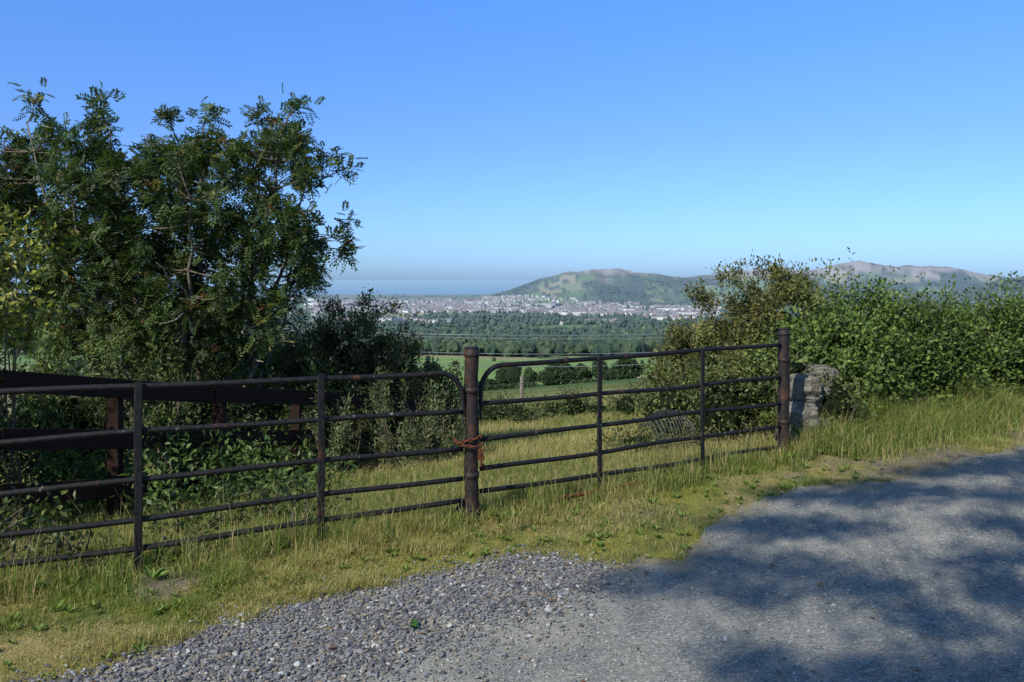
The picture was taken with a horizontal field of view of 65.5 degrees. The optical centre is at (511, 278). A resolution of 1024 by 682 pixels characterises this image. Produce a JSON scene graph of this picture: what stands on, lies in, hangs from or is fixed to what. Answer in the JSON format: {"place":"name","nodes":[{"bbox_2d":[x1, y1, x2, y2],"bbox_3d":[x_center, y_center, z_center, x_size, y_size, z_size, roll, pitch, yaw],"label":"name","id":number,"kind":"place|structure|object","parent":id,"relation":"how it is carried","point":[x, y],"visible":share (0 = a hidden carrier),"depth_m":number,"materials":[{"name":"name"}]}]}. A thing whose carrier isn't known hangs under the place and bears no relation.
{"place":"outdoors","nodes":[
{"label":"outdoors","id":0,"kind":"place"},
{"bbox_2d":[11,280,533,294],"bbox_3d":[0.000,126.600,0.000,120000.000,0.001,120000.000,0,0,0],"label":"sea","id":1,"kind":"structure","parent":0,"point":[404,287],"depth_m":12483.20,"materials":[{"name":"liquid"}]},
{"bbox_2d":[0,395,800,584],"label":"field grass","id":2,"kind":"structure","parent":0,"point":[512,449],"depth_m":7.34,"materials":[{"name":"green plant"}]},
{"bbox_2d":[0,413,1023,681],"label":"verge grass","id":3,"kind":"structure","parent":0,"point":[360,537],"depth_m":4.58,"materials":[{"name":"green plant"}]},
{"bbox_2d":[0,260,1023,681],"bbox_3d":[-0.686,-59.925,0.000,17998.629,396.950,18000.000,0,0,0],"label":"ground","id":4,"kind":"structure","parent":0,"point":[616,278],"depth_m":6.43,"materials":[{"name":"green plant"}]},
{"bbox_2d":[0,202,91,529],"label":"hazel tree","id":5,"kind":"object","parent":4,"relation":"on","point":[14,308],"visible":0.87,"depth_m":5.92,"materials":[{"name":"green plant"}]},
{"bbox_2d":[0,307,193,508],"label":"nettle patch","id":6,"kind":"object","parent":4,"relation":"on","point":[46,361],"visible":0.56,"depth_m":7.62,"materials":[{"name":"green plant"}]},
{"bbox_2d":[0,462,355,575],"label":"bramble bush","id":7,"kind":"object","parent":4,"relation":"on","point":[62,536],"visible":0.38,"depth_m":4.51,"materials":[{"name":"green plant"}]},
{"bbox_2d":[0,398,357,538],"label":"dock patch","id":8,"kind":"object","parent":4,"relation":"on","point":[62,462],"visible":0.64,"depth_m":6.22,"materials":[{"name":"green plant"}]},
{"bbox_2d":[0,77,368,473],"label":"rowan tree","id":9,"kind":"object","parent":4,"relation":"on","point":[118,249],"visible":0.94,"depth_m":8.52,"materials":[{"name":"green plant"}]},
{"bbox_2d":[0,351,373,512],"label":"elder bush","id":10,"kind":"object","parent":4,"relation":"on","point":[203,412],"visible":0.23,"depth_m":8.24,"materials":[{"name":"green plant"}]},
{"bbox_2d":[0,370,430,519],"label":"wooden fence","id":11,"kind":"object","parent":4,"relation":"on","point":[219,398],"visible":0.45,"depth_m":6.39,"materials":[{"name":"brown wood"}]},
{"bbox_2d":[203,287,491,460],"bbox_3d":[-2.309,1.390,11.021,4.068,2.661,2.153,0,0,0],"label":"gorse bush","id":12,"kind":"object","parent":4,"relation":"on","point":[360,357],"visible":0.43,"depth_m":10.79,"materials":[{"name":"green plant"}]},
{"bbox_2d":[279,360,479,477],"bbox_3d":[-1.401,1.577,8.820,2.563,1.334,1.098,0,0,-42],"label":"willowherb patch","id":13,"kind":"object","parent":4,"relation":"on","point":[384,407],"visible":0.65,"depth_m":8.71,"materials":[{"name":"green plant"}]},
{"bbox_2d":[0,445,893,679],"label":"plantain weeds","id":14,"kind":"object","parent":4,"relation":"on","point":[152,574],"visible":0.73,"depth_m":4.61,"materials":[{"name":"green plant"}]},
{"bbox_2d":[258,372,669,419],"bbox_3d":[0.207,2.703,17.398,11.720,1.921,0.103,0,0,2],"label":"wire fence","id":15,"kind":"object","parent":4,"relation":"on","point":[521,383],"visible":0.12,"depth_m":17.36,"materials":[{"name":"grey metal"}]},
{"bbox_2d":[452,346,480,522],"bbox_3d":[-0.300,1.051,5.275,0.197,1.202,0.133,0,0,0],"label":"gate post","id":16,"kind":"object","parent":4,"relation":"on","point":[471,391],"visible":0.89,"depth_m":5.24,"materials":[{"name":"metal"}]},
{"bbox_2d":[0,371,464,570],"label":"metal gate","id":17,"kind":"structure","parent":16,"relation":"attached to","point":[138,479],"depth_m":4.56,"materials":[{"name":"metal"}]},
{"bbox_2d":[453,435,484,467],"bbox_3d":[-0.285,1.140,5.266,0.212,0.210,0.173,0,0,0],"label":"rusty chain","id":18,"kind":"object","parent":16,"relation":"attached to","point":[480,454],"visible":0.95,"depth_m":5.20,"materials":[{"name":"brown metal"}]},
{"bbox_2d":[478,343,780,492],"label":"metal gate","id":19,"kind":"structure","parent":16,"relation":"attached to","point":[599,452],"depth_m":5.99,"materials":[{"name":"metal"}]},
{"bbox_2d":[478,377,509,390],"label":"broadleaf tree","id":20,"kind":"object","parent":4,"relation":"on","point":[491,384],"visible":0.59,"depth_m":84.28,"materials":[{"name":"green plant"}]},
{"bbox_2d":[364,375,657,425],"bbox_3d":[1.396,2.606,17.584,12.527,2.199,4.976,0,0,15],"label":"field hedge","id":21,"kind":"object","parent":4,"relation":"on","point":[568,407],"visible":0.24,"depth_m":16.79,"materials":[{"name":"green plant"}]},
{"bbox_2d":[304,294,723,324],"bbox_3d":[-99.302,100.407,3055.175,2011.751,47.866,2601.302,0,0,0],"label":"town","id":22,"kind":"object","parent":4,"relation":"on","point":[479,303],"visible":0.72,"depth_m":2967.92,"materials":[{"name":"paint"}]},
{"bbox_2d":[11,276,1023,427],"bbox_3d":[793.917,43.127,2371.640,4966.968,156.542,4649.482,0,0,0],"label":"distant trees","id":23,"kind":"object","parent":4,"relation":"on","point":[529,346],"visible":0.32,"depth_m":1147.94,"materials":[{"name":"green plant"}]},
{"bbox_2d":[506,381,541,388],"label":"broadleaf tree","id":24,"kind":"object","parent":4,"relation":"on","point":[527,384],"visible":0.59,"depth_m":79.33,"materials":[{"name":"green plant"}]},
{"bbox_2d":[536,364,579,385],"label":"broadleaf tree","id":25,"kind":"object","parent":4,"relation":"on","point":[552,375],"visible":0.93,"depth_m":88.81,"materials":[{"name":"green plant"}]},
{"bbox_2d":[568,378,596,383],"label":"broadleaf tree","id":26,"kind":"object","parent":4,"relation":"on","point":[585,381],"visible":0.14,"depth_m":74.13,"materials":[{"name":"green plant"}]},
{"bbox_2d":[548,480,649,499],"bbox_3d":[0.650,1.556,5.850,0.923,0.046,0.026,0,0,-30],"label":"rusty bar","id":27,"kind":"object","parent":4,"relation":"on","point":[583,493],"visible":0.56,"depth_m":5.78,"materials":[{"name":"brown metal"}]},
{"bbox_2d":[602,358,644,380],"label":"broadleaf tree","id":28,"kind":"object","parent":4,"relation":"on","point":[632,368],"visible":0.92,"depth_m":88.65,"materials":[{"name":"green plant"}]},
{"bbox_2d":[634,409,697,452],"bbox_3d":[1.550,1.535,8.000,0.567,0.435,0.455,0,0,-32],"label":"wire netting","id":29,"kind":"object","parent":4,"relation":"on","point":[669,411],"visible":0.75,"depth_m":7.97,"materials":[{"name":"grey"}]},
{"bbox_2d":[632,249,834,432],"bbox_3d":[2.815,0.834,9.889,2.600,2.462,2.009,0,0,0],"label":"gorse bush","id":30,"kind":"object","parent":4,"relation":"on","point":[738,330],"visible":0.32,"depth_m":9.70,"materials":[{"name":"green plant"}]},
{"bbox_2d":[592,321,888,452],"bbox_3d":[2.426,1.230,8.652,2.973,1.552,2.023,0,0,22],"label":"bramble bush","id":31,"kind":"object","parent":4,"relation":"on","point":[727,395],"visible":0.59,"depth_m":8.43,"materials":[{"name":"green plant"}]},
{"bbox_2d":[777,328,789,453],"bbox_3d":[2.470,1.051,7.240,0.112,1.202,0.112,0,0,0],"label":"gate post","id":32,"kind":"object","parent":4,"relation":"on","point":[783,361],"visible":0.91,"depth_m":7.20,"materials":[{"name":"metal"}]},
{"bbox_2d":[773,429,811,444],"bbox_3d":[2.720,1.538,7.683,0.356,0.254,0.331,0,0,0],"label":"stone","id":33,"kind":"object","parent":4,"relation":"on","point":[775,436],"visible":0.15,"depth_m":7.54,"materials":[{"name":"grey stone"}]},
{"bbox_2d":[777,400,822,431],"bbox_3d":[2.777,1.329,7.702,0.388,0.322,0.387,0,0,0],"label":"stone","id":34,"kind":"object","parent":33,"relation":"on","point":[804,410],"visible":0.56,"depth_m":7.54,"materials":[{"name":"grey stone"}]},
{"bbox_2d":[815,400,821,406],"bbox_3d":[2.920,1.198,7.804,0.221,0.167,0.209,0,0,0],"label":"stone","id":35,"kind":"object","parent":34,"relation":"on","point":[819,403],"visible":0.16,"depth_m":7.72,"materials":[{"name":"grey stone"}]},
{"bbox_2d":[790,373,822,402],"bbox_3d":[2.825,1.076,7.732,0.334,0.316,0.376,0,0,0],"label":"stone","id":36,"kind":"object","parent":35,"relation":"on","point":[804,387],"visible":0.73,"depth_m":7.59,"materials":[{"name":"grey stone"}]},
{"bbox_2d":[735,263,1023,433],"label":"hedge","id":37,"kind":"object","parent":4,"relation":"on","point":[884,342],"visible":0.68,"depth_m":8.86,"materials":[{"name":"green plant"}]},
{"bbox_2d":[746,359,1023,467],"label":"long grass","id":38,"kind":"structure","parent":4,"relation":"on","point":[923,423],"depth_m":7.86,"materials":[{"name":"green plant"}]},
{"bbox_2d":[787,247,1022,398],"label":"hedge shoots","id":39,"kind":"object","parent":4,"relation":"on","point":[984,305],"visible":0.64,"depth_m":9.09,"materials":[{"name":"green plant"}]},
{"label":"utility pole","id":40,"kind":"object","parent":4,"relation":"on","visible":0},
{"bbox_2d":[278,328,694,366],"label":"power line","id":41,"kind":"object","parent":40,"relation":"attached to","point":[524,335],"visible":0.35,"depth_m":51.61,"materials":[{"name":"grey metal"}]},
{"bbox_2d":[0,0,1023,279],"label":"sky","id":42,"kind":"structure","parent":0,"point":[501,139],"materials":[{"name":"blue"}]},
{"bbox_2d":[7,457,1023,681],"bbox_3d":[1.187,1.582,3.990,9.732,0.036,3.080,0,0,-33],"label":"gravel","id":43,"kind":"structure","parent":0,"point":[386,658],"depth_m":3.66,"materials":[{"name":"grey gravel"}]},
{"bbox_2d":[82,443,1023,681],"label":"road","id":44,"kind":"structure","parent":0,"point":[740,622],"depth_m":3.87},
{"bbox_2d":[92,515,943,681],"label":"fallen leaves","id":45,"kind":"object","parent":44,"relation":"on","point":[414,622],"visible":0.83,"depth_m":3.64,"materials":[{"name":"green plant"}]},
{"bbox_2d":[817,383,831,414],"bbox_3d":[3.057,1.194,7.904,0.420,0.362,0.423,0,0,0],"label":"stone","id":46,"kind":"object","parent":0,"point":[826,390],"visible":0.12,"depth_m":7.72,"materials":[{"name":"grey stone"}]},
{"bbox_2d":[800,364,839,383],"bbox_3d":[3.090,1.001,8.001,0.360,0.281,0.361,0,0,0],"label":"stone","id":47,"kind":"object","parent":46,"relation":"on","point":[829,373],"visible":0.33,"depth_m":7.87,"materials":[{"name":"grey stone"}]}
]}

